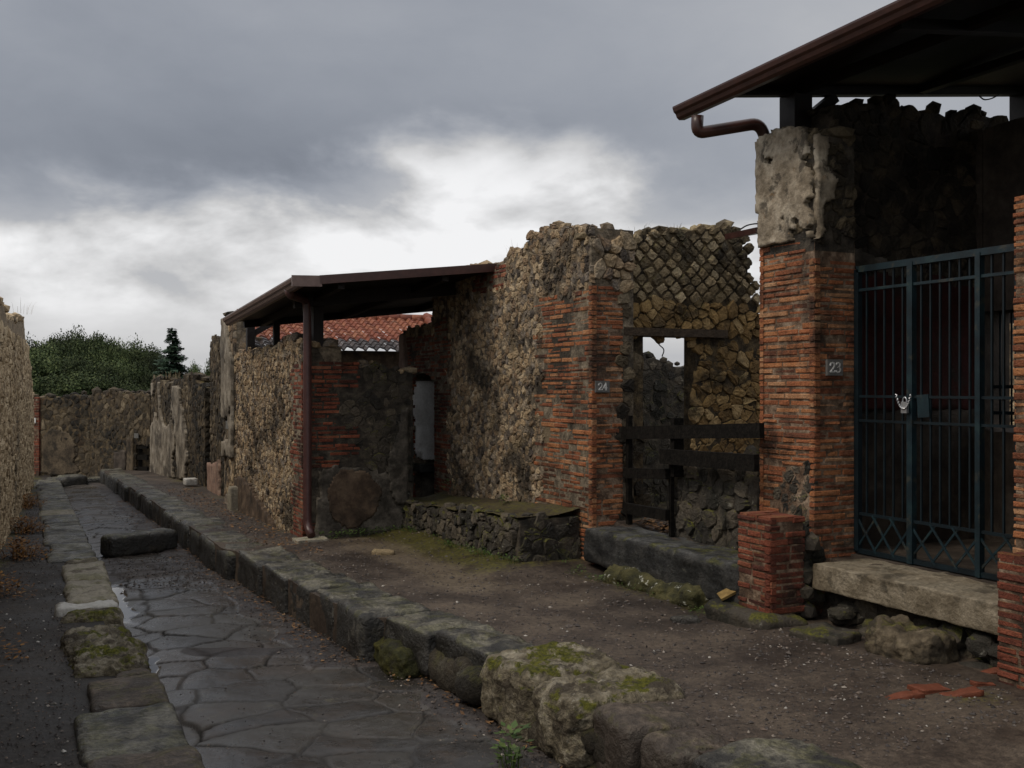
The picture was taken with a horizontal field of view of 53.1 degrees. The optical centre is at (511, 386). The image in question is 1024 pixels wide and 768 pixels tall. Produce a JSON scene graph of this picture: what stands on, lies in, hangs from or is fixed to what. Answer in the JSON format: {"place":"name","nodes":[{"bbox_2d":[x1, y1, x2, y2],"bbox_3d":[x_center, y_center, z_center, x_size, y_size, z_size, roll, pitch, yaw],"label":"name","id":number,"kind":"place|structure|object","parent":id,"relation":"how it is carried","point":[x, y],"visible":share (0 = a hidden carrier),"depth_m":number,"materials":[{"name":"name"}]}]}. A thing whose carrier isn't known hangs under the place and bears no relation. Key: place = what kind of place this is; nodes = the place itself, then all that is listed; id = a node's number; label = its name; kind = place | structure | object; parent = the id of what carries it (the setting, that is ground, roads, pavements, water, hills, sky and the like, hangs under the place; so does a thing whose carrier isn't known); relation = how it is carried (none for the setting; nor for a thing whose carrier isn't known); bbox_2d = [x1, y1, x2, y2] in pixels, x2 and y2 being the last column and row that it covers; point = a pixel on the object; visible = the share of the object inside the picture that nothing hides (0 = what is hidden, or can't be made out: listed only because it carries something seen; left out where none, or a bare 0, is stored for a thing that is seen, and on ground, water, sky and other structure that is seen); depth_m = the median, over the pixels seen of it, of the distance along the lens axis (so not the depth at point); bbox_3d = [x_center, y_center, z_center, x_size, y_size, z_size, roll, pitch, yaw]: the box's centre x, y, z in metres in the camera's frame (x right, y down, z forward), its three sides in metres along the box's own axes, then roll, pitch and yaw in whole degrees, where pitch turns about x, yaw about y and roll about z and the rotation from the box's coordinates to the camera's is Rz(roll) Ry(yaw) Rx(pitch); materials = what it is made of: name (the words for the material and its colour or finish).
{"place":"outdoors","nodes":[
{"label":"outdoors","id":0,"kind":"place"},
{"bbox_2d":[0,475,114,767],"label":"pavement","id":1,"kind":"structure","parent":0,"point":[20,608],"depth_m":7.30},
{"bbox_2d":[0,297,34,548],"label":"rubble wall","id":2,"kind":"structure","parent":1,"relation":"on","point":[17,423],"depth_m":16.81,"materials":[{"name":"stone"}]},
{"bbox_2d":[0,570,38,600],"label":"dry ferns","id":3,"kind":"object","parent":1,"relation":"on","point":[5,585],"visible":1,"depth_m":10.40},
{"bbox_2d":[0,535,51,561],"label":"dry ferns","id":4,"kind":"object","parent":1,"relation":"on","point":[20,548],"visible":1,"depth_m":13.00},
{"bbox_2d":[10,515,50,534],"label":"dry ferns","id":5,"kind":"object","parent":1,"relation":"on","point":[27,528],"visible":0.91,"depth_m":15.64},
{"bbox_2d":[33,397,40,475],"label":"brick pillar","id":6,"kind":"structure","parent":1,"relation":"on","point":[37,438],"depth_m":29.45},
{"bbox_2d":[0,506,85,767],"bbox_3d":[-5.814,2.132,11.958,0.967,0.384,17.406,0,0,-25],"label":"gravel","id":7,"kind":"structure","parent":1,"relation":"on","point":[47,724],"depth_m":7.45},
{"bbox_2d":[43,517,79,524],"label":"kerb stone","id":8,"kind":"object","parent":1,"relation":"on","point":[60,520],"visible":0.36,"depth_m":16.94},
{"bbox_2d":[33,390,90,476],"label":"rubble wall","id":9,"kind":"structure","parent":1,"relation":"on","point":[64,434],"depth_m":29.22,"materials":[{"name":"stone"}]},
{"bbox_2d":[42,525,83,533],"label":"kerb stone","id":10,"kind":"object","parent":1,"relation":"on","point":[64,528],"visible":0.27,"depth_m":15.76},
{"bbox_2d":[42,530,85,537],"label":"kerb stone","id":11,"kind":"object","parent":1,"relation":"on","point":[47,534],"visible":0.29,"depth_m":15.12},
{"bbox_2d":[42,536,88,545],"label":"kerb stone","id":12,"kind":"object","parent":1,"relation":"on","point":[61,539],"visible":0.24,"depth_m":14.38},
{"bbox_2d":[45,550,95,562],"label":"kerb stone","id":13,"kind":"object","parent":1,"relation":"on","point":[58,557],"visible":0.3,"depth_m":12.88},
{"bbox_2d":[50,542,91,551],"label":"kerb stone","id":14,"kind":"object","parent":1,"relation":"on","point":[64,547],"visible":0.31,"depth_m":13.72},
{"bbox_2d":[61,561,109,582],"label":"kerb stone","id":15,"kind":"object","parent":1,"relation":"on","point":[93,571],"visible":0.43,"depth_m":11.38,"materials":[{"name":"stone"}]},
{"bbox_2d":[54,600,118,616],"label":"kerb stone","id":16,"kind":"object","parent":1,"relation":"on","point":[62,609],"visible":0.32,"depth_m":9.36,"materials":[{"name":"white stone"}]},
{"bbox_2d":[63,579,115,600],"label":"kerb stone","id":17,"kind":"object","parent":1,"relation":"on","point":[80,588],"visible":0.39,"depth_m":10.29,"materials":[{"name":"stone"}]},
{"bbox_2d":[60,607,125,627],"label":"kerb stone","id":18,"kind":"object","parent":1,"relation":"on","point":[110,615],"visible":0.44,"depth_m":9.11,"materials":[{"name":"stone"}]},
{"bbox_2d":[67,593,118,604],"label":"kerb stone","id":19,"kind":"object","parent":1,"relation":"on","point":[86,599],"visible":0.27,"depth_m":9.74,"materials":[{"name":"stone"}]},
{"bbox_2d":[60,624,131,656],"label":"kerb stone","id":20,"kind":"object","parent":1,"relation":"on","point":[71,638],"visible":0.36,"depth_m":8.13,"materials":[{"name":"stone"}]},
{"bbox_2d":[67,636,150,677],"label":"kerb stone","id":21,"kind":"object","parent":1,"relation":"on","point":[91,658],"visible":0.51,"depth_m":7.37,"materials":[{"name":"stone"}]},
{"bbox_2d":[87,673,169,712],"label":"kerb stone","id":22,"kind":"object","parent":1,"relation":"on","point":[143,690],"visible":0.47,"depth_m":6.58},
{"bbox_2d":[73,702,188,766],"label":"kerb stone","id":23,"kind":"object","parent":1,"relation":"on","point":[134,730],"visible":0.68,"depth_m":5.79,"materials":[{"name":"stone"}]},
{"bbox_2d":[115,668,150,677],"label":"kerb stone","id":24,"kind":"object","parent":1,"relation":"on","point":[139,671],"visible":0.26,"depth_m":7.10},
{"bbox_2d":[87,745,204,767],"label":"kerb stone","id":25,"kind":"object","parent":1,"relation":"on","point":[186,756],"visible":1,"depth_m":5.26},
{"bbox_2d":[63,483,564,767],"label":"road","id":26,"kind":"structure","parent":0,"point":[204,624],"depth_m":7.28,"materials":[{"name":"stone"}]},
{"bbox_2d":[55,474,87,486],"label":"stepping stone","id":27,"kind":"object","parent":26,"relation":"on","point":[72,479],"visible":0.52,"depth_m":27.00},
{"bbox_2d":[100,528,177,557],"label":"stepping stone","id":28,"kind":"object","parent":26,"relation":"on","point":[121,544],"visible":0.98,"depth_m":14.02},
{"bbox_2d":[108,554,241,592],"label":"gravel","id":29,"kind":"structure","parent":26,"relation":"on","point":[196,585],"depth_m":12.13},
{"bbox_2d":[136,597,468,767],"bbox_3d":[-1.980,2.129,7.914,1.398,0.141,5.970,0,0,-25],"label":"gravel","id":30,"kind":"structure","parent":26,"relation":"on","point":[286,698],"depth_m":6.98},
{"bbox_2d":[109,499,561,767],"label":"fallen leaves","id":31,"kind":"object","parent":26,"relation":"on","point":[457,704],"visible":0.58,"depth_m":8.99,"materials":[{"name":"brown plant"}]},
{"bbox_2d":[486,720,535,767],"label":"weed","id":32,"kind":"object","parent":26,"relation":"on","point":[514,747],"visible":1,"depth_m":5.63,"materials":[{"name":"green plant"}]},
{"bbox_2d":[423,647,605,767],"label":"rubble","id":33,"kind":"object","parent":26,"relation":"on","point":[459,677],"visible":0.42,"depth_m":6.73,"materials":[{"name":"stone"}]},
{"bbox_2d":[435,624,534,666],"bbox_3d":[-0.157,1.897,7.112,0.449,0.344,0.900,0,0,-30],"label":"kerb stone","id":34,"kind":"object","parent":33,"relation":"on","point":[476,645],"visible":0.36,"depth_m":7.10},
{"bbox_2d":[593,702,698,767],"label":"kerb stone","id":35,"kind":"object","parent":33,"relation":"on","point":[622,730],"visible":0.67,"depth_m":5.25,"materials":[{"name":"stone"}]},
{"bbox_2d":[0,0,1008,373],"label":"sky","id":36,"kind":"structure","parent":0,"point":[164,164],"materials":[{"name":"grey"}]},
{"bbox_2d":[100,469,1023,767],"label":"pavement","id":37,"kind":"structure","parent":0,"point":[996,747],"depth_m":6.92,"materials":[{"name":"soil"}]},
{"bbox_2d":[90,386,150,476],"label":"ruined house","id":38,"kind":"structure","parent":37,"relation":"on","point":[119,417],"depth_m":28.13,"materials":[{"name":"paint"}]},
{"bbox_2d":[136,445,148,470],"bbox_3d":[-9.927,1.993,27.601,0.539,0.959,0.157,0,0,37],"label":"doorway barrier","id":39,"kind":"object","parent":37,"relation":"on","point":[141,457],"visible":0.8,"depth_m":27.57,"materials":[{"name":"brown wood"}]},
{"bbox_2d":[134,489,161,510],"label":"kerb stone","id":40,"kind":"object","parent":37,"relation":"on","point":[137,498],"visible":0.41,"depth_m":20.23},
{"bbox_2d":[144,496,176,519],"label":"kerb stone","id":41,"kind":"object","parent":37,"relation":"on","point":[148,508],"visible":0.27,"depth_m":18.65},
{"bbox_2d":[152,499,185,524],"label":"kerb stone","id":42,"kind":"object","parent":37,"relation":"on","point":[155,508],"visible":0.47,"depth_m":17.84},
{"bbox_2d":[150,371,209,485],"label":"ruined house","id":43,"kind":"structure","parent":37,"relation":"on","point":[180,432],"depth_m":23.70,"materials":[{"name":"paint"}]},
{"bbox_2d":[162,508,202,528],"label":"kerb stone","id":44,"kind":"object","parent":37,"relation":"on","point":[166,517],"visible":0.3,"depth_m":16.28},
{"bbox_2d":[170,512,205,542],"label":"kerb stone","id":45,"kind":"object","parent":37,"relation":"on","point":[175,520],"visible":0.31,"depth_m":15.49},
{"bbox_2d":[178,518,226,549],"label":"kerb stone","id":46,"kind":"object","parent":37,"relation":"on","point":[184,534],"visible":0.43,"depth_m":14.60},
{"bbox_2d":[189,525,224,557],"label":"kerb stone","id":47,"kind":"object","parent":37,"relation":"on","point":[194,543],"visible":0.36,"depth_m":13.87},
{"bbox_2d":[199,530,251,570],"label":"kerb stone","id":48,"kind":"object","parent":37,"relation":"on","point":[206,551],"visible":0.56,"depth_m":12.86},
{"bbox_2d":[227,486,237,510],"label":"guard stone","id":49,"kind":"object","parent":37,"relation":"on","point":[232,499],"visible":0.65,"depth_m":16.56,"materials":[{"name":"stone"}]},
{"bbox_2d":[220,311,245,503],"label":"plastered pillar","id":50,"kind":"structure","parent":37,"relation":"on","point":[233,341],"depth_m":17.16,"materials":[{"name":"beige stone"}]},
{"bbox_2d":[207,334,261,496],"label":"ruined house","id":51,"kind":"structure","parent":37,"relation":"on","point":[215,474],"depth_m":20.16,"materials":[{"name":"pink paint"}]},
{"bbox_2d":[215,542,263,580],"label":"kerb stone","id":52,"kind":"object","parent":37,"relation":"on","point":[226,564],"visible":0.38,"depth_m":11.91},
{"bbox_2d":[168,488,323,552],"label":"fallen leaves","id":53,"kind":"object","parent":37,"relation":"on","point":[246,520],"visible":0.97,"depth_m":14.44,"materials":[{"name":"brown plant"}]},
{"bbox_2d":[238,546,301,597],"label":"kerb stone","id":54,"kind":"object","parent":37,"relation":"on","point":[250,572],"visible":0.56,"depth_m":11.17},
{"bbox_2d":[264,560,330,613],"bbox_3d":[-2.152,2.046,10.336,0.555,0.479,0.992,0,0,-25],"label":"kerb stone","id":55,"kind":"object","parent":37,"relation":"on","point":[278,575],"visible":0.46,"depth_m":10.19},
{"bbox_2d":[290,573,357,627],"bbox_3d":[-1.745,2.026,9.602,0.551,0.485,0.683,0,0,-25],"label":"kerb stone","id":56,"kind":"object","parent":37,"relation":"on","point":[307,584],"visible":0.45,"depth_m":9.46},
{"bbox_2d":[234,332,416,537],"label":"corner house","id":57,"kind":"structure","parent":37,"relation":"on","point":[363,453],"depth_m":13.35,"materials":[{"name":"beige stone"}]},
{"bbox_2d":[222,263,496,537],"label":"canopy roof","id":58,"kind":"structure","parent":57,"relation":"attached to","point":[312,303],"depth_m":12.97,"materials":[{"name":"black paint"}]},
{"bbox_2d":[255,313,431,367],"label":"tiled house","id":59,"kind":"structure","parent":37,"relation":"on","point":[366,333],"depth_m":19.35,"materials":[{"name":"red tile"}]},
{"bbox_2d":[316,582,391,641],"bbox_3d":[-1.401,2.007,9.012,0.570,0.477,0.670,0,0,-25],"label":"kerb stone","id":60,"kind":"object","parent":37,"relation":"on","point":[329,598],"visible":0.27,"depth_m":8.82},
{"bbox_2d":[336,596,430,662],"bbox_3d":[-1.061,1.996,8.379,0.623,0.488,0.782,0,0,-25],"label":"kerb stone","id":61,"kind":"object","parent":37,"relation":"on","point":[360,627],"visible":0.53,"depth_m":8.12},
{"bbox_2d":[373,636,422,679],"bbox_3d":[-0.842,2.066,7.805,0.378,0.313,0.788,0,0,-25],"label":"kerb footing","id":62,"kind":"object","parent":37,"relation":"on","point":[397,658],"visible":0.52,"depth_m":7.53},
{"bbox_2d":[384,611,482,676],"bbox_3d":[-0.597,1.930,7.782,0.549,0.364,0.753,0,0,-35],"label":"kerb stone","id":63,"kind":"object","parent":37,"relation":"on","point":[415,633],"visible":0.5,"depth_m":7.60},
{"bbox_2d":[399,525,519,564],"bbox_3d":[-0.707,1.768,11.719,0.443,0.150,3.432,0,0,-25],"label":"moss cover","id":64,"kind":"object","parent":37,"relation":"on","point":[484,550],"visible":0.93,"depth_m":11.00,"materials":[{"name":"green plant"}]},
{"bbox_2d":[402,491,580,561],"bbox_3d":[-0.455,1.783,12.213,0.796,1.062,3.966,0,0,-25],"label":"stone bench","id":65,"kind":"object","parent":37,"relation":"on","point":[527,532],"visible":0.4,"depth_m":10.95,"materials":[{"name":"stone"}]},
{"bbox_2d":[399,219,760,563],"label":"ruined house","id":66,"kind":"structure","parent":37,"relation":"on","point":[515,355],"depth_m":11.22,"materials":[{"name":"beige stone"}]},
{"bbox_2d":[480,641,684,767],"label":"kerb stone","id":67,"kind":"object","parent":37,"relation":"on","point":[561,692],"visible":0.77,"depth_m":6.00,"materials":[{"name":"stone"}]},
{"bbox_2d":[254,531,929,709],"bbox_3d":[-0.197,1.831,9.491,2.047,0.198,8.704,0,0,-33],"label":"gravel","id":68,"kind":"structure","parent":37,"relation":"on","point":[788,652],"depth_m":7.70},
{"bbox_2d":[601,564,708,610],"bbox_3d":[1.313,1.863,9.198,0.416,0.411,1.573,0,0,-25],"label":"footing stone","id":69,"kind":"object","parent":37,"relation":"on","point":[685,595],"visible":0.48,"depth_m":8.94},
{"bbox_2d":[584,526,738,603],"bbox_3d":[1.489,1.600,9.362,0.559,0.395,2.559,0,0,-25],"label":"door sill","id":70,"kind":"structure","parent":37,"relation":"on","point":[711,571],"depth_m":9.14,"materials":[{"name":"stone"}]},
{"bbox_2d":[621,416,764,536],"bbox_3d":[1.615,0.866,9.466,0.190,1.149,2.189,0,0,-25],"label":"rail barrier","id":71,"kind":"object","parent":70,"relation":"on","point":[676,457],"visible":0.95,"depth_m":9.63,"materials":[{"name":"brown wood"}]},
{"bbox_2d":[643,351,683,508],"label":"rubble wall","id":72,"kind":"structure","parent":37,"relation":"on","point":[663,390],"depth_m":14.60,"materials":[{"name":"stone"}]},
{"bbox_2d":[640,729,726,767],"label":"kerb stone","id":73,"kind":"object","parent":37,"relation":"on","point":[667,749],"visible":0.83,"depth_m":4.94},
{"bbox_2d":[670,615,700,623],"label":"half buried stone","id":74,"kind":"object","parent":37,"relation":"on","point":[687,619],"visible":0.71,"depth_m":8.12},
{"bbox_2d":[666,445,760,549],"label":"wall","id":75,"kind":"structure","parent":37,"relation":"on","point":[710,504],"depth_m":9.23,"materials":[{"name":"stone"}]},
{"bbox_2d":[704,598,807,629],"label":"footing stone","id":76,"kind":"object","parent":37,"relation":"on","point":[726,611],"visible":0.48,"depth_m":7.80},
{"bbox_2d":[737,510,804,614],"bbox_3d":[2.024,1.364,8.008,0.352,0.752,0.408,0,0,-25],"label":"brick stump","id":77,"kind":"object","parent":76,"relation":"on","point":[771,550],"visible":1,"depth_m":7.87,"materials":[{"name":"brick"}]},
{"bbox_2d":[691,738,862,767],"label":"kerb stone","id":78,"kind":"object","parent":37,"relation":"on","point":[769,753],"visible":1,"depth_m":4.70,"materials":[{"name":"stone"}]},
{"bbox_2d":[755,126,856,615],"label":"brick pier","id":79,"kind":"structure","parent":37,"relation":"on","point":[806,194],"depth_m":8.23,"materials":[{"name":"brick"}]},
{"bbox_2d":[825,359,842,375],"bbox_3d":[2.569,-0.155,8.160,0.162,0.128,0.026,0,0,-25],"label":"number plate","id":80,"kind":"object","parent":79,"relation":"attached to","point":[833,367],"visible":1,"depth_m":8.14,"materials":[{"name":"white paint"}]},
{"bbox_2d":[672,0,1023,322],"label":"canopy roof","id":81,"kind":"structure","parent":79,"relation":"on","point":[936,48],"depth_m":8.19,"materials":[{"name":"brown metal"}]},
{"bbox_2d":[854,244,1015,580],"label":"iron gate","id":82,"kind":"structure","parent":79,"relation":"attached to","point":[921,404],"depth_m":7.59,"materials":[{"name":"metal"}]},
{"bbox_2d":[799,524,825,619],"bbox_3d":[2.329,1.435,8.037,0.369,0.756,0.284,0,0,-25],"label":"broken masonry","id":83,"kind":"object","parent":37,"relation":"on","point":[814,552],"visible":0.55,"depth_m":7.93,"materials":[{"name":"stone"}]},
{"bbox_2d":[789,621,861,645],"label":"flat stone","id":84,"kind":"object","parent":37,"relation":"on","point":[824,632],"visible":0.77,"depth_m":7.18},
{"bbox_2d":[885,690,924,699],"bbox_3d":[2.208,1.749,5.781,0.240,0.051,0.097,0,0,-17],"label":"terracotta shard","id":85,"kind":"object","parent":37,"relation":"on","point":[915,694],"visible":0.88,"depth_m":5.76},
{"bbox_2d":[864,614,958,664],"bbox_3d":[2.640,1.721,6.793,0.430,0.364,0.586,0,0,-25],"label":"boulder","id":86,"kind":"object","parent":37,"relation":"on","point":[901,637],"visible":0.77,"depth_m":6.63,"materials":[{"name":"stone"}]},
{"bbox_2d":[827,592,998,668],"bbox_3d":[2.938,1.792,6.981,0.547,0.465,2.122,0,0,-25],"label":"step footing","id":87,"kind":"object","parent":37,"relation":"on","point":[981,647],"visible":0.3,"depth_m":7.01,"materials":[{"name":"stone"}]},
{"bbox_2d":[812,558,998,635],"bbox_3d":[3.091,1.449,7.066,0.734,0.219,2.154,0,0,-25],"label":"doorstep","id":88,"kind":"object","parent":87,"relation":"on","point":[962,601],"visible":0.91,"depth_m":7.09,"materials":[{"name":"stone"}]},
{"bbox_2d":[807,93,1023,584],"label":"gated room","id":89,"kind":"object","parent":37,"relation":"on","point":[929,180],"visible":0.59,"depth_m":8.82,"materials":[{"name":"stone"}]},
{"bbox_2d":[907,683,951,694],"bbox_3d":[2.425,1.748,5.936,0.230,0.044,0.138,0,0,-19],"label":"terracotta shard","id":90,"kind":"object","parent":37,"relation":"on","point":[928,689],"visible":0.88,"depth_m":5.92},
{"bbox_2d":[939,686,983,697],"bbox_3d":[2.559,1.751,5.836,0.232,0.064,0.104,0,0,-8],"label":"terracotta shard","id":91,"kind":"object","parent":37,"relation":"on","point":[972,691],"visible":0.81,"depth_m":5.80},
{"bbox_2d":[997,551,1023,689],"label":"brick stump","id":92,"kind":"object","parent":37,"relation":"on","point":[1010,630],"visible":0.92,"depth_m":6.07,"materials":[{"name":"brick"}]},
{"bbox_2d":[1012,195,1023,552],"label":"brick pier","id":93,"kind":"structure","parent":37,"relation":"on","point":[1018,387],"depth_m":6.42,"materials":[{"name":"brick"}]},
{"bbox_2d":[725,227,757,239],"bbox_3d":[2.648,-1.654,10.774,0.634,0.183,0.500,0,0,-25],"label":"roof edge","id":94,"kind":"object","parent":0,"point":[746,232],"visible":0.43,"depth_m":10.64,"materials":[{"name":"brown metal"}]},
{"label":"ground","id":95,"kind":"structure","parent":0,"visible":0},
{"bbox_2d":[25,335,60,360],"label":"broadleaf tree","id":96,"kind":"object","parent":95,"relation":"on","point":[43,348],"visible":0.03,"depth_m":57.41,"materials":[{"name":"green plant"}]},
{"bbox_2d":[31,369,69,396],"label":"broadleaf tree","id":97,"kind":"object","parent":95,"relation":"on","point":[37,380],"visible":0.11,"depth_m":43.22,"materials":[{"name":"green plant"}]},
{"bbox_2d":[38,336,78,364],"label":"broadleaf tree","id":98,"kind":"object","parent":95,"relation":"on","point":[66,353],"visible":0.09,"depth_m":59.14,"materials":[{"name":"green plant"}]},
{"bbox_2d":[34,373,104,396],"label":"broadleaf tree","id":99,"kind":"object","parent":95,"relation":"on","point":[89,391],"visible":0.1,"depth_m":43.27,"materials":[{"name":"green plant"}]},
{"bbox_2d":[55,365,117,393],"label":"broadleaf tree","id":100,"kind":"object","parent":95,"relation":"on","point":[95,381],"visible":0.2,"depth_m":43.27,"materials":[{"name":"green plant"}]},
{"bbox_2d":[64,326,110,363],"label":"broadleaf tree","id":101,"kind":"object","parent":95,"relation":"on","point":[92,346],"visible":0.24,"depth_m":63.39,"materials":[{"name":"green plant"}]},
{"bbox_2d":[59,350,115,379],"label":"broadleaf tree","id":102,"kind":"object","parent":95,"relation":"on","point":[72,364],"visible":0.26,"depth_m":47.53,"materials":[{"name":"green plant"}]},
{"bbox_2d":[96,338,131,366],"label":"broadleaf tree","id":103,"kind":"object","parent":95,"relation":"on","point":[119,353],"visible":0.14,"depth_m":59.87,"materials":[{"name":"green plant"}]},
{"bbox_2d":[118,364,156,388],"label":"broadleaf tree","id":104,"kind":"object","parent":95,"relation":"on","point":[126,376],"visible":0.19,"depth_m":48.55,"materials":[{"name":"green plant"}]},
{"bbox_2d":[124,340,162,364],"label":"broadleaf tree","id":105,"kind":"object","parent":95,"relation":"on","point":[138,354],"visible":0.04,"depth_m":61.28,"materials":[{"name":"green plant"}]},
{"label":"hill","id":106,"kind":"structure","parent":0,"visible":0},
{"bbox_2d":[29,345,67,379],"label":"broadleaf tree","id":107,"kind":"object","parent":106,"relation":"on","point":[43,367],"visible":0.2,"depth_m":48.40,"materials":[{"name":"green plant"}]},
{"bbox_2d":[97,355,149,387],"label":"broadleaf tree","id":108,"kind":"object","parent":106,"relation":"on","point":[140,368],"visible":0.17,"depth_m":48.87,"materials":[{"name":"green plant"}]},
{"bbox_2d":[151,328,189,378],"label":"conifer","id":109,"kind":"object","parent":106,"relation":"on","point":[174,358],"visible":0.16,"depth_m":56.78,"materials":[{"name":"green plant"}]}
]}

